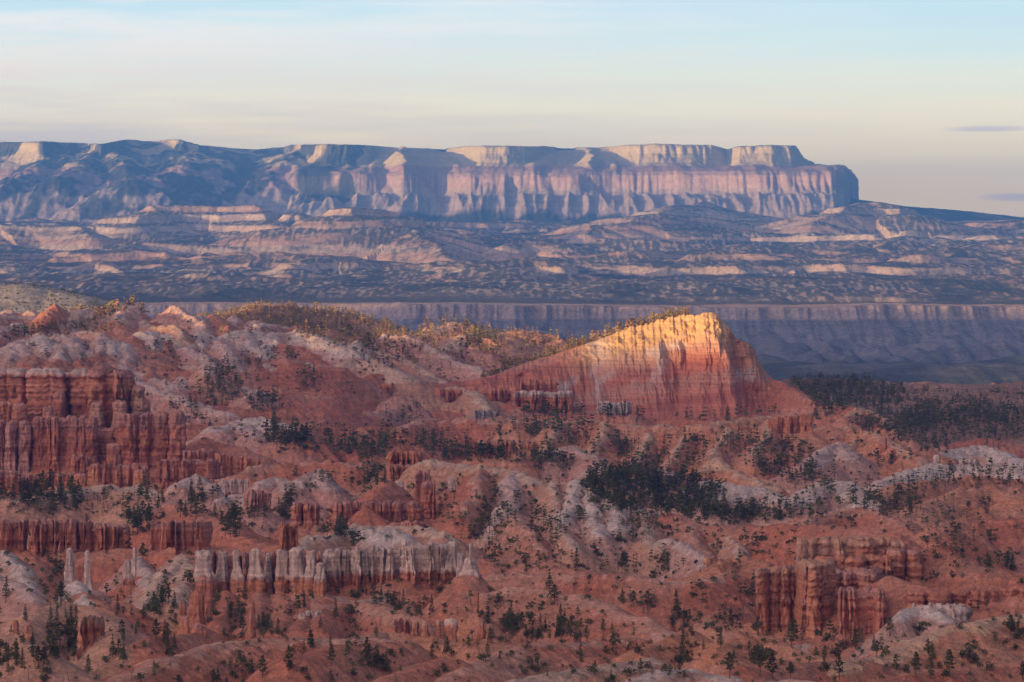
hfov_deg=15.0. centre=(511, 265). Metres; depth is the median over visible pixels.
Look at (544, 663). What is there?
shrub
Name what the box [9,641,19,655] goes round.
pine tree
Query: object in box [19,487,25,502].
pine tree
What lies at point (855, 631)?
pine tree
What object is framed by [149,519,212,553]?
rock fin
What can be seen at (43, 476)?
pine tree
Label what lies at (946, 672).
shrub
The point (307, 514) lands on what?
rock fin
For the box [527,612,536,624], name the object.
pine tree
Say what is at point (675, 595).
pine tree
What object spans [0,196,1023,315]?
terraced hills
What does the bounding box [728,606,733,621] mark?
pine tree
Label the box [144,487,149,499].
pine tree
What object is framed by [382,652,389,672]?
pine tree
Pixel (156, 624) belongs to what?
pine tree
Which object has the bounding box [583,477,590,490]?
pine tree
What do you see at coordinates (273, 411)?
pine tree
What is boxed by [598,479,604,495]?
pine tree
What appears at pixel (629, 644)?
shrub
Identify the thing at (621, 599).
pine tree
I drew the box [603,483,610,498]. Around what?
pine tree
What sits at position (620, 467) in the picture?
pine tree
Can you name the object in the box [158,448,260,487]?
rock fin
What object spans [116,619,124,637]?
pine tree
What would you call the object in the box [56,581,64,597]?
pine tree
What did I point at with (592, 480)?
pine tree
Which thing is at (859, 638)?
pine tree
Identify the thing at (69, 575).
hoodoo
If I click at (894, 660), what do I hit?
pine tree
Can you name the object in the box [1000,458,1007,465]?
hoodoo
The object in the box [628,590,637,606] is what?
pine tree
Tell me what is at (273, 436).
pine tree
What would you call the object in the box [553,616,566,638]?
pine tree
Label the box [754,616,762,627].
pine tree
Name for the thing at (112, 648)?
pine tree
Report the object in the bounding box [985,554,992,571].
pine tree
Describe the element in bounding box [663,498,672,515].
pine tree
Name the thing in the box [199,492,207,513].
pine tree
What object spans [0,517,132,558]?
rock fin
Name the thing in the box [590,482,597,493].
pine tree
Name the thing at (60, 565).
shrub
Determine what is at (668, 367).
mesa
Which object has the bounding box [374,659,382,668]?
shrub
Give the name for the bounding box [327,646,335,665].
pine tree
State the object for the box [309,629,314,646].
pine tree
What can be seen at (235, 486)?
rock fin
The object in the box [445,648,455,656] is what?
shrub
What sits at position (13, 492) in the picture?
pine tree
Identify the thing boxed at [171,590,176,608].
pine tree
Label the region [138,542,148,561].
pine tree
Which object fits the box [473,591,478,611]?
hoodoo
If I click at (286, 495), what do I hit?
pine tree
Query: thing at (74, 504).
pine tree
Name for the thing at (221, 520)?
pine tree
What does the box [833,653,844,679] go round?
pine tree
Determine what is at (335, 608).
pine tree
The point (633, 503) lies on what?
pine tree
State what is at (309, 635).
pine tree
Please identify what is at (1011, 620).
pine tree
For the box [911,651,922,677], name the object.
pine tree
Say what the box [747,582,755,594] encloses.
pine tree
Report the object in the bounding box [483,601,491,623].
pine tree
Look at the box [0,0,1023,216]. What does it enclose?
sky
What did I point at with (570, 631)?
pine tree
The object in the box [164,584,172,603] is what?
pine tree
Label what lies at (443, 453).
pine tree
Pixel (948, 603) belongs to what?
rock fin
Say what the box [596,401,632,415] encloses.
rock outcrop
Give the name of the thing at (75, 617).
pine tree
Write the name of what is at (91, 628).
rock tower
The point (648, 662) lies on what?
shrub
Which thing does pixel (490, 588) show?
scrub
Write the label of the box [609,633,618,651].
pine tree
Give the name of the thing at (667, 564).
pine tree
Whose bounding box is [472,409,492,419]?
rock outcrop
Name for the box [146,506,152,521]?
pine tree
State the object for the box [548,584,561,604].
pine tree
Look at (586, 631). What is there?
pine tree
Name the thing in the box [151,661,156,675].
pine tree
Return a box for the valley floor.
[0,284,1023,384]
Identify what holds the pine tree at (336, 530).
on the ground
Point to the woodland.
(922, 421)
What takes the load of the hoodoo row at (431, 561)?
on the ground
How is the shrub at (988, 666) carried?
on the ground
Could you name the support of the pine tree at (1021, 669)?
on the ground
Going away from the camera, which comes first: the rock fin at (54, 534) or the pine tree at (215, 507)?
the rock fin at (54, 534)
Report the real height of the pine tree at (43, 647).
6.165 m
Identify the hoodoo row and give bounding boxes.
[189,546,330,596]
[322,540,465,591]
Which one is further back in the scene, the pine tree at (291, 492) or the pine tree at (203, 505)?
the pine tree at (291, 492)
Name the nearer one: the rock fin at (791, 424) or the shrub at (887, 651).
the shrub at (887, 651)
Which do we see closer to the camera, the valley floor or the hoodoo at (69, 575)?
the hoodoo at (69, 575)
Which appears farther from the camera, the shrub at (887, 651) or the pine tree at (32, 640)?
the shrub at (887, 651)
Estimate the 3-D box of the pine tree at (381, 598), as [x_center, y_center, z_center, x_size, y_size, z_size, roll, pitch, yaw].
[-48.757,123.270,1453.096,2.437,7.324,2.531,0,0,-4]
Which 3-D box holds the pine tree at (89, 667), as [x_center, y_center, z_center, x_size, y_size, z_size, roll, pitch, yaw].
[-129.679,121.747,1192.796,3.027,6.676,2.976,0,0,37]
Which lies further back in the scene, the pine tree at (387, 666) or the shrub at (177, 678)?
the pine tree at (387, 666)
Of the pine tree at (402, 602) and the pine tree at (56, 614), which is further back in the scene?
the pine tree at (402, 602)
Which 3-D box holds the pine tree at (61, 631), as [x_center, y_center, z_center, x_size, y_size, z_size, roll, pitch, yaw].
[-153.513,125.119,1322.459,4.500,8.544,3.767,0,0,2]
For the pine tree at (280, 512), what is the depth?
1985.17 m
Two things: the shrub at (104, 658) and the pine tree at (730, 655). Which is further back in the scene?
the shrub at (104, 658)
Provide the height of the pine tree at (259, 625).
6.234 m
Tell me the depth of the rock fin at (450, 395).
3033.74 m
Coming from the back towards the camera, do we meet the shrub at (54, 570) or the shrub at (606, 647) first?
the shrub at (54, 570)
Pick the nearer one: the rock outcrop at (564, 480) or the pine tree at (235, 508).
the pine tree at (235, 508)
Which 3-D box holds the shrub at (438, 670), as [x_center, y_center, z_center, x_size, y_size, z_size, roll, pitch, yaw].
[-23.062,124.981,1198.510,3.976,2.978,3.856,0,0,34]
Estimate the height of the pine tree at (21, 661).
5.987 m
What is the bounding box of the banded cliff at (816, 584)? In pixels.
[755,535,922,644]
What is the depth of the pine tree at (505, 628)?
1448.38 m
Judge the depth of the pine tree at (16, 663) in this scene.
1188.93 m
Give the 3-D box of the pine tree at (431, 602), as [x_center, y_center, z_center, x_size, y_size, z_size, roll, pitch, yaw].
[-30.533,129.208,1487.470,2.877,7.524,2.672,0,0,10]
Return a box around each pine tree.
[2,577,10,595]
[2,642,10,661]
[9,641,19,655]
[10,481,15,499]
[12,638,19,658]
[13,649,18,665]
[19,475,23,492]
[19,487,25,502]
[19,648,24,665]
[22,603,28,621]
[24,489,32,506]
[28,632,36,652]
[29,482,33,496]
[32,646,43,665]
[37,470,45,484]
[39,646,48,665]
[41,478,52,492]
[44,632,57,654]
[46,469,54,486]
[46,496,57,515]
[47,605,55,626]
[49,487,55,503]
[52,624,61,644]
[53,622,65,644]
[54,606,59,621]
[55,645,60,657]
[56,483,64,501]
[56,487,66,500]
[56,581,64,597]
[63,619,74,640]
[66,475,76,487]
[68,642,77,655]
[69,495,78,507]
[72,627,77,640]
[73,609,78,626]
[74,479,80,491]
[78,485,83,498]
[84,654,92,672]
[108,634,116,656]
[114,594,119,609]
[114,638,121,655]
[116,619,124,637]
[124,506,131,523]
[133,513,142,533]
[137,500,146,513]
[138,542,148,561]
[141,507,148,519]
[141,603,146,617]
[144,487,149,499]
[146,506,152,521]
[151,618,162,639]
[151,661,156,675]
[155,493,160,507]
[156,587,166,606]
[156,601,161,613]
[160,488,164,501]
[160,622,172,634]
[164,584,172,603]
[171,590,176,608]
[171,633,177,650]
[175,499,183,516]
[182,501,188,517]
[188,477,194,493]
[196,477,203,492]
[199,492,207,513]
[212,502,218,516]
[216,585,221,599]
[218,512,224,523]
[223,514,233,529]
[225,605,233,619]
[230,504,241,521]
[230,508,235,526]
[232,519,237,536]
[236,517,242,533]
[236,616,245,631]
[254,655,267,677]
[256,614,261,628]
[270,407,276,421]
[270,422,279,434]
[270,425,275,443]
[274,618,281,633]
[278,426,283,442]
[279,500,283,516]
[282,426,287,443]
[282,491,292,508]
[282,499,288,515]
[282,646,293,670]
[287,487,294,503]
[292,426,298,441]
[294,595,301,608]
[298,424,307,437]
[303,422,309,434]
[306,627,313,647]
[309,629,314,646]
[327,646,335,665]
[332,597,338,618]
[333,518,339,535]
[341,516,345,531]
[361,637,372,653]
[369,444,375,456]
[371,584,378,603]
[372,649,382,661]
[373,473,380,484]
[378,586,383,601]
[382,466,387,481]
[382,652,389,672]
[400,588,405,604]
[429,594,434,611]
[441,445,446,459]
[480,495,488,508]
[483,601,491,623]
[484,637,489,654]
[487,515,492,532]
[502,614,509,632]
[506,600,513,620]
[508,611,516,623]
[517,612,525,623]
[523,557,528,571]
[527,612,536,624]
[534,652,540,662]
[537,613,543,632]
[543,618,547,632]
[545,569,553,590]
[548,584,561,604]
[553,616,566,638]
[562,608,567,624]
[565,615,574,636]
[572,547,580,568]
[574,620,581,636]
[575,505,584,521]
[582,625,590,637]
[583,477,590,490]
[590,474,596,490]
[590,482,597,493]
[594,462,600,472]
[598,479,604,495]
[600,459,607,469]
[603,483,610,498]
[604,471,612,482]
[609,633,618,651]
[613,489,618,505]
[616,465,625,476]
[617,491,623,511]
[619,588,625,603]
[620,552,628,568]
[622,489,626,508]
[624,494,635,510]
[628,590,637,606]
[629,492,635,510]
[637,491,643,507]
[643,590,651,609]
[651,493,661,511]
[659,495,665,512]
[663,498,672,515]
[665,553,669,570]
[671,600,681,613]
[673,588,678,601]
[678,635,685,652]
[680,496,688,512]
[686,472,695,490]
[686,502,693,519]
[692,495,701,512]
[701,503,706,520]
[706,494,712,506]
[717,628,723,646]
[721,486,726,499]
[722,652,737,677]
[723,499,729,516]
[724,404,730,419]
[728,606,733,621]
[731,509,737,524]
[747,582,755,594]
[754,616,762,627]
[754,646,766,676]
[764,653,778,678]
[778,506,783,520]
[783,622,798,646]
[785,662,794,678]
[789,617,799,631]
[820,645,828,657]
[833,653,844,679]
[851,629,858,648]
[858,627,864,641]
[872,640,879,657]
[879,497,886,512]
[883,617,894,635]
[890,654,899,666]
[905,491,912,505]
[907,498,912,513]
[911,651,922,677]
[923,638,934,654]
[928,657,934,679]
[929,641,935,657]
[943,649,957,677]
[962,642,971,661]
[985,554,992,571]
[1002,551,1011,568]
[1003,614,1015,633]
[1009,552,1016,570]
[1018,661,1023,679]
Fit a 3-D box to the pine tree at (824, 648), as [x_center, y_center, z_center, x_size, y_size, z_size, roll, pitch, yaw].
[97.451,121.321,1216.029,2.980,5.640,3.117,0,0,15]
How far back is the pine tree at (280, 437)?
2485.29 m
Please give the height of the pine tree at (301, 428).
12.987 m
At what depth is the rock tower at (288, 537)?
1557.94 m
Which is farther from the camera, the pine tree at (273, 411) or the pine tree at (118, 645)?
the pine tree at (273, 411)
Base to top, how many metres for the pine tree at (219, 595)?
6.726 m
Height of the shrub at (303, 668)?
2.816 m
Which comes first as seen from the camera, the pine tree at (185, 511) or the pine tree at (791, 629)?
the pine tree at (791, 629)
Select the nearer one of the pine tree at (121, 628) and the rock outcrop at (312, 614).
the pine tree at (121, 628)
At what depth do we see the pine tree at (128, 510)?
1981.88 m
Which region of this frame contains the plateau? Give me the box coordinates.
[0,139,1023,221]
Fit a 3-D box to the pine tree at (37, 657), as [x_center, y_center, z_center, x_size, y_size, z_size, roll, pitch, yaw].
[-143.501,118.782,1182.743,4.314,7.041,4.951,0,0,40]
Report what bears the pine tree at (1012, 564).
on the ground
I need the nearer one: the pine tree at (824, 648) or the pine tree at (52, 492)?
the pine tree at (824, 648)
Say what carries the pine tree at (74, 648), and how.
on the ground
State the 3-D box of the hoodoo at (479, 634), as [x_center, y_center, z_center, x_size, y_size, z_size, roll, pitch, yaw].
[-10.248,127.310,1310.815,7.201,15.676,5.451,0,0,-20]
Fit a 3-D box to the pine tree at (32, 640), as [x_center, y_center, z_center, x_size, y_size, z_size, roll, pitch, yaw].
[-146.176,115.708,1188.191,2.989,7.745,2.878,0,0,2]
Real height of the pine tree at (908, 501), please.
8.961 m
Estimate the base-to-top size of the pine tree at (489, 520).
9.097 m
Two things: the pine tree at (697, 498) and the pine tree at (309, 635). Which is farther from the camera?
the pine tree at (697, 498)
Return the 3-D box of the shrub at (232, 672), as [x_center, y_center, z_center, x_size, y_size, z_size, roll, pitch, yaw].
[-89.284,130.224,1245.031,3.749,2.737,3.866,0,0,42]
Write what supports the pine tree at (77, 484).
on the ground
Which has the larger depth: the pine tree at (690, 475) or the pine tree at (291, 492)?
the pine tree at (690, 475)
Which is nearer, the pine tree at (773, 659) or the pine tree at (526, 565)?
the pine tree at (773, 659)
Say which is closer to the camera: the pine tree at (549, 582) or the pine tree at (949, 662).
the pine tree at (949, 662)
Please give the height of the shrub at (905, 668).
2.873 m
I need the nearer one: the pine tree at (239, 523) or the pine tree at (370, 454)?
the pine tree at (239, 523)
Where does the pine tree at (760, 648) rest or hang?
on the ground
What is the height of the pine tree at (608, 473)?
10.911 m
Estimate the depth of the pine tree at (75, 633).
1327.24 m
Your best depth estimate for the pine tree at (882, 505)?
1936.30 m
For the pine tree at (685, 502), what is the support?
on the ground
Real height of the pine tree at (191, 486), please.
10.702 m
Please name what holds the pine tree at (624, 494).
on the ground
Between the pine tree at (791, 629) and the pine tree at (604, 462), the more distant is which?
the pine tree at (604, 462)
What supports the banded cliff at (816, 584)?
on the ground
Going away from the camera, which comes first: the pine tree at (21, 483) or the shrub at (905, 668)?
the shrub at (905, 668)
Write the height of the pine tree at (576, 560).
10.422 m
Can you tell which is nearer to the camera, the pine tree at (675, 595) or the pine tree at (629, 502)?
the pine tree at (675, 595)
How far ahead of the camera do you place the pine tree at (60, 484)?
2048.08 m
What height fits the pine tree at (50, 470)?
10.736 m
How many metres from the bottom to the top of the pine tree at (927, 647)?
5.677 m
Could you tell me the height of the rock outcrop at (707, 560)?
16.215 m
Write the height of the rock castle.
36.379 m
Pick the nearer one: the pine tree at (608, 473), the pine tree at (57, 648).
the pine tree at (57, 648)
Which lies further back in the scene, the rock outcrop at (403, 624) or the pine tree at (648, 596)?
the pine tree at (648, 596)
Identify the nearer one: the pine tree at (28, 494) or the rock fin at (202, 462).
the pine tree at (28, 494)
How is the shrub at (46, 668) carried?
on the ground
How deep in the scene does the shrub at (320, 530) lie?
1901.60 m
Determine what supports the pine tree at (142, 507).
on the ground
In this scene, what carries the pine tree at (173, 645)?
on the ground
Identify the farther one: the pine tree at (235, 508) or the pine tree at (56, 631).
the pine tree at (235, 508)
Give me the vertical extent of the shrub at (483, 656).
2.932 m
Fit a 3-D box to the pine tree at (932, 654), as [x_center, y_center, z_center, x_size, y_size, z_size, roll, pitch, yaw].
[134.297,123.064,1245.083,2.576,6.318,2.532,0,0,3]
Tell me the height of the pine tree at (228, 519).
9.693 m
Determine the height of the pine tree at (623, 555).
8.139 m
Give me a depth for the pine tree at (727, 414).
2612.53 m
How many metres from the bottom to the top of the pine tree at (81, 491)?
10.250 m
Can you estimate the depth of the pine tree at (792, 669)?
1115.26 m
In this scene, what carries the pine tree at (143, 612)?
on the ground
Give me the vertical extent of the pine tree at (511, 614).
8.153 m
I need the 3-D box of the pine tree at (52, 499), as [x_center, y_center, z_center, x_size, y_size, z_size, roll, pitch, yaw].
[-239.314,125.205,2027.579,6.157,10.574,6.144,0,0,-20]
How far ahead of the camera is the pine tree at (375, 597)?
1451.77 m
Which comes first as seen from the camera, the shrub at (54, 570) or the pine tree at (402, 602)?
the pine tree at (402, 602)
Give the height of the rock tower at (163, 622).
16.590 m
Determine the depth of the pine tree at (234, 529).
1818.92 m
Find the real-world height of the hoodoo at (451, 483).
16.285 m
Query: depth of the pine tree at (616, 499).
1900.34 m
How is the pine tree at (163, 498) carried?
on the ground
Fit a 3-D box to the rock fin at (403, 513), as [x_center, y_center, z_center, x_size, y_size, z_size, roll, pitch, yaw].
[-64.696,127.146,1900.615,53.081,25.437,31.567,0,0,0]
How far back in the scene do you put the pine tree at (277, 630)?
1367.22 m
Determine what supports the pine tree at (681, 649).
on the ground
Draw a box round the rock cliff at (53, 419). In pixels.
[0,367,188,475]
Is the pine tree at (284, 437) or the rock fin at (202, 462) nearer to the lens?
the rock fin at (202, 462)
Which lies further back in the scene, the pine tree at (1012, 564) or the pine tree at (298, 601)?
the pine tree at (1012, 564)
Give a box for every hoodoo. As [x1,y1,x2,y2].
[63,547,75,590]
[84,550,93,589]
[123,548,136,585]
[245,600,255,639]
[410,618,457,641]
[448,476,455,490]
[457,543,481,578]
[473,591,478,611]
[473,620,492,643]
[878,437,896,460]
[933,454,939,463]
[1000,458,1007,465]
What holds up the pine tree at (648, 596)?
on the ground
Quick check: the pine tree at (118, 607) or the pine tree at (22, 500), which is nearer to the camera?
the pine tree at (118, 607)
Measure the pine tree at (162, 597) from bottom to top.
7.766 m
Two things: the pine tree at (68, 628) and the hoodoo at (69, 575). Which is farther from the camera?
the hoodoo at (69, 575)
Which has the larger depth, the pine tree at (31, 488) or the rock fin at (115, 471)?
the rock fin at (115, 471)
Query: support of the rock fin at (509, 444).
on the ground
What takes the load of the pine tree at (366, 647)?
on the ground
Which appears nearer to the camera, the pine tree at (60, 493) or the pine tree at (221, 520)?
the pine tree at (221, 520)
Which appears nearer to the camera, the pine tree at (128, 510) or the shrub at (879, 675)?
the shrub at (879, 675)
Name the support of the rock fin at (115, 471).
on the ground
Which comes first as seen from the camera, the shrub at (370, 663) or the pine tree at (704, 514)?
the shrub at (370, 663)
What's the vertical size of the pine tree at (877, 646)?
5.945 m
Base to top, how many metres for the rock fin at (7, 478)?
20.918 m
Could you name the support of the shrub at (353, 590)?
on the ground
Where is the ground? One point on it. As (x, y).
(338, 404)
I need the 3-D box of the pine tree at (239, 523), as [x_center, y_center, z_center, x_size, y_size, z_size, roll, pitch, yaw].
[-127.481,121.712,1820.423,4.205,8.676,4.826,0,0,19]
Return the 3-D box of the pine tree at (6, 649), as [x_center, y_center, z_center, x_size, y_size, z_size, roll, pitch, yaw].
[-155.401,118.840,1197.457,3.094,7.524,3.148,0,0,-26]
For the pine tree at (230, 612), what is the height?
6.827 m
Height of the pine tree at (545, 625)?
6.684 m
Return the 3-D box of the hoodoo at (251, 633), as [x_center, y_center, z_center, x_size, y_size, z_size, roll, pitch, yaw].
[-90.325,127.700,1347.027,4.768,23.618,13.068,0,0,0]
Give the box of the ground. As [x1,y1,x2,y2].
[0,304,1023,681]
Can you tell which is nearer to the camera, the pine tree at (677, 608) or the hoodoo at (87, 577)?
the hoodoo at (87, 577)
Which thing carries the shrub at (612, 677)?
on the ground
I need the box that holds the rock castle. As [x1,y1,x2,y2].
[383,450,435,518]
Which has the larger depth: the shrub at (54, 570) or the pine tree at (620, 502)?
the pine tree at (620, 502)
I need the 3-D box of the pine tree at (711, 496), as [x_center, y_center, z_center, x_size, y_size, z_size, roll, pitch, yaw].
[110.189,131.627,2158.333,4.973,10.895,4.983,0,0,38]
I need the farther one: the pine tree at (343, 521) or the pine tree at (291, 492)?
the pine tree at (291, 492)
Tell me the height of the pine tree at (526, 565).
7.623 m
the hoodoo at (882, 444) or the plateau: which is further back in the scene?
the plateau
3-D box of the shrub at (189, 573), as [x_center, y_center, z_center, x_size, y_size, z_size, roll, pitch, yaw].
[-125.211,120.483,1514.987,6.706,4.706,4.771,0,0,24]
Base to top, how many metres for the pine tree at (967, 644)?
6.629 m
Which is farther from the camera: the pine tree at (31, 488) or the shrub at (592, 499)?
the pine tree at (31, 488)
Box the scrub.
[0,282,1023,681]
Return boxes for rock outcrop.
[13,620,32,640]
[298,610,321,619]
[394,617,412,634]
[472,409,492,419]
[560,478,573,481]
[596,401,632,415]
[657,427,712,454]
[703,556,721,566]
[959,459,979,464]
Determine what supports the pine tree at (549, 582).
on the ground
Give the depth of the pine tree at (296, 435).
2485.14 m
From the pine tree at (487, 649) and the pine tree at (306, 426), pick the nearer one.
the pine tree at (487, 649)
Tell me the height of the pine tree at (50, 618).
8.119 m
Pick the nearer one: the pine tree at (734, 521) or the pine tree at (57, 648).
the pine tree at (57, 648)
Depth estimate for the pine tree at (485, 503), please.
1903.19 m
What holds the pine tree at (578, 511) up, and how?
on the ground
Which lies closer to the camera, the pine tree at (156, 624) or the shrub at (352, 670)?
the shrub at (352, 670)
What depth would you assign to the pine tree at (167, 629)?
1292.49 m
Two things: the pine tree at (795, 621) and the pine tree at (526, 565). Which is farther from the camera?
the pine tree at (526, 565)
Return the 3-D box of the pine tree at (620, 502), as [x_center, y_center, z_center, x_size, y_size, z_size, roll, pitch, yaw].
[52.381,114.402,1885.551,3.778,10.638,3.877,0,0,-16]
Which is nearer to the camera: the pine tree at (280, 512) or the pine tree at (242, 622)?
the pine tree at (242, 622)
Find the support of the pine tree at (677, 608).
on the ground
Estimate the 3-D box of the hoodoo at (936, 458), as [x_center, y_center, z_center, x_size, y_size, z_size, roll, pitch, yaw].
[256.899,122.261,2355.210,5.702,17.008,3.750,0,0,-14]
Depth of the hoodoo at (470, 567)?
1498.51 m
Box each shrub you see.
[39,666,51,673]
[49,568,59,575]
[54,562,64,574]
[100,653,110,662]
[133,672,144,681]
[174,674,182,681]
[182,569,193,580]
[225,669,235,676]
[296,664,307,673]
[317,527,325,532]
[346,588,356,595]
[348,668,357,674]
[367,660,376,667]
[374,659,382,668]
[431,667,442,676]
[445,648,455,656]
[478,652,491,660]
[538,660,549,669]
[584,617,592,623]
[585,494,597,501]
[601,645,611,653]
[608,674,618,681]
[621,667,636,677]
[623,640,633,649]
[643,661,652,667]
[805,654,814,662]
[822,663,833,671]
[873,671,884,678]
[881,648,889,654]
[901,664,909,672]
[941,668,948,676]
[983,661,997,670]
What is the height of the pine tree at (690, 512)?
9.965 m
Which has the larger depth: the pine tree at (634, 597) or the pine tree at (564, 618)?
the pine tree at (634, 597)
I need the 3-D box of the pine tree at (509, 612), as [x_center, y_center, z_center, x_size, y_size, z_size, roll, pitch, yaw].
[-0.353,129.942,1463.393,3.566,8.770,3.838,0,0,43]
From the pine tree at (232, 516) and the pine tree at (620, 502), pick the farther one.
the pine tree at (620, 502)
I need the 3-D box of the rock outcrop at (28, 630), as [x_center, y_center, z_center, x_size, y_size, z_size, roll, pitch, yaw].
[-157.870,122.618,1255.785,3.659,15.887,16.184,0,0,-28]
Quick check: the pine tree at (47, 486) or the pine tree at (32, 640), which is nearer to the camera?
the pine tree at (32, 640)
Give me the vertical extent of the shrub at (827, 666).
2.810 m
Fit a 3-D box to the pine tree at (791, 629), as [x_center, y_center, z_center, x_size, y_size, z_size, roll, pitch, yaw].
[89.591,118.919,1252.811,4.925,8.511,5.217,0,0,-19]
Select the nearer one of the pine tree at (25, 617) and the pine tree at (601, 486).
the pine tree at (25, 617)
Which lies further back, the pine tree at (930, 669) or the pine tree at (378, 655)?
the pine tree at (378, 655)
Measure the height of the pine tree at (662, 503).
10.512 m
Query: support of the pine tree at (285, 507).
on the ground
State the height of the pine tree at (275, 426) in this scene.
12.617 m
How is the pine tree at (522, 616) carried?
on the ground
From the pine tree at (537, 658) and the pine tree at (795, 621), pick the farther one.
the pine tree at (795, 621)
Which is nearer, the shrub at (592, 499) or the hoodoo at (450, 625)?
the hoodoo at (450, 625)
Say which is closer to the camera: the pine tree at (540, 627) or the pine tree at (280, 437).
the pine tree at (540, 627)
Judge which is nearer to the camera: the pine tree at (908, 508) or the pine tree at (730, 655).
the pine tree at (730, 655)
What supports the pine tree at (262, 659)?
on the ground
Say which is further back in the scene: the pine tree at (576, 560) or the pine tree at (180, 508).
the pine tree at (180, 508)
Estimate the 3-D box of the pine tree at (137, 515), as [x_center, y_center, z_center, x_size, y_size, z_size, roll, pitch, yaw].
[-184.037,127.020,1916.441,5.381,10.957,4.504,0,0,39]
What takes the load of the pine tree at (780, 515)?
on the ground
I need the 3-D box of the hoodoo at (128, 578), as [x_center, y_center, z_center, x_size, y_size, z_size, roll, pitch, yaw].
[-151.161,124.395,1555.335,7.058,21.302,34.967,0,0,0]
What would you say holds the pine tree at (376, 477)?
on the ground
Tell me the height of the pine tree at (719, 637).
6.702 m
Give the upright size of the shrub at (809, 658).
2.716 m
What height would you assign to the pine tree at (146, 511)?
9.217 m
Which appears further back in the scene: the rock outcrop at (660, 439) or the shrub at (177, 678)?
the rock outcrop at (660, 439)
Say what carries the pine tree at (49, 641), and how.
on the ground
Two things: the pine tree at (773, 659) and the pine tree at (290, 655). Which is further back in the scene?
the pine tree at (290, 655)
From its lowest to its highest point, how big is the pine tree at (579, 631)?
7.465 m
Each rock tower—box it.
[76,615,104,661]
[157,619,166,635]
[176,575,211,636]
[279,522,299,550]
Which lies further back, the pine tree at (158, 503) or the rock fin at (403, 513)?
the pine tree at (158, 503)
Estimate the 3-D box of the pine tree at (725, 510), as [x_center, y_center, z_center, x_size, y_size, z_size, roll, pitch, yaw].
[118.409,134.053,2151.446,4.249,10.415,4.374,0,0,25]
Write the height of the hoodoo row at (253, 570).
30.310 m
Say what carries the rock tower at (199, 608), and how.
on the ground
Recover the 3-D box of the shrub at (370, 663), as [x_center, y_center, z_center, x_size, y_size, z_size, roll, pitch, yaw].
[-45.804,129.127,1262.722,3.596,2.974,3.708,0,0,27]
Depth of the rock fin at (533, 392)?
3007.17 m
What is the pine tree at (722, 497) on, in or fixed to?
on the ground
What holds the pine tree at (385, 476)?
on the ground
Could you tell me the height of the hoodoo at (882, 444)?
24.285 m
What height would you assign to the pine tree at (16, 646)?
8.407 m
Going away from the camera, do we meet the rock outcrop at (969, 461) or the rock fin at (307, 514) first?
the rock fin at (307, 514)
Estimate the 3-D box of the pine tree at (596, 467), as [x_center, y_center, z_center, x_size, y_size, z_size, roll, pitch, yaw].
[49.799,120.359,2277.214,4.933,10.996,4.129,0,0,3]
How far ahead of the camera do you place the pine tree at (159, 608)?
1430.54 m
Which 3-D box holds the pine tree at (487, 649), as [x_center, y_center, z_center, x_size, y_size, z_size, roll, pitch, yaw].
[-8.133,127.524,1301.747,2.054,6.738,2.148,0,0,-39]
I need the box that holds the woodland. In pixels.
[0,283,1023,681]
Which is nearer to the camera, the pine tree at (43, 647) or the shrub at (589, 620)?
the pine tree at (43, 647)
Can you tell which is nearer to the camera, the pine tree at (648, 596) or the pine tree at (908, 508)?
the pine tree at (648, 596)
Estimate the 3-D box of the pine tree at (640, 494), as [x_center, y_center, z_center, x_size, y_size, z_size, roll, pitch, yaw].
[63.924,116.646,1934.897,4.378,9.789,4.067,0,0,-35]
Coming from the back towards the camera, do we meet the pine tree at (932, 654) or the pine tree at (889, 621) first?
the pine tree at (889, 621)
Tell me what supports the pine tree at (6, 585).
on the ground
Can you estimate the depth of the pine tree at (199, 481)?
1995.93 m
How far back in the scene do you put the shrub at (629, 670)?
1180.56 m
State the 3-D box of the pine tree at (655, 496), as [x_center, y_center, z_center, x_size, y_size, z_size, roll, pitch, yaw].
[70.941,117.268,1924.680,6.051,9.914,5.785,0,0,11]
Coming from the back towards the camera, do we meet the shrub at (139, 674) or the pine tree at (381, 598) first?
the pine tree at (381, 598)
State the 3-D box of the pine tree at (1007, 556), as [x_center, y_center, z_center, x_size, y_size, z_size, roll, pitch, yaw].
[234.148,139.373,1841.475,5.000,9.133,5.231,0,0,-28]
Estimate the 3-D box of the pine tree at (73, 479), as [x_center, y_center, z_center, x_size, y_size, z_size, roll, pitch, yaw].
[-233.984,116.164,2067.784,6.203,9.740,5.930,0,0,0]
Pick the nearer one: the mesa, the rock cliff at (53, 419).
the rock cliff at (53, 419)
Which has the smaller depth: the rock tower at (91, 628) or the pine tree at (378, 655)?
the pine tree at (378, 655)
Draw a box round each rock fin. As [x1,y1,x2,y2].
[0,470,87,497]
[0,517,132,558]
[70,443,150,487]
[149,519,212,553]
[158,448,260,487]
[182,476,272,514]
[290,502,319,530]
[326,500,428,528]
[377,382,519,402]
[472,439,538,457]
[511,378,574,415]
[767,412,813,433]
[905,587,1023,622]

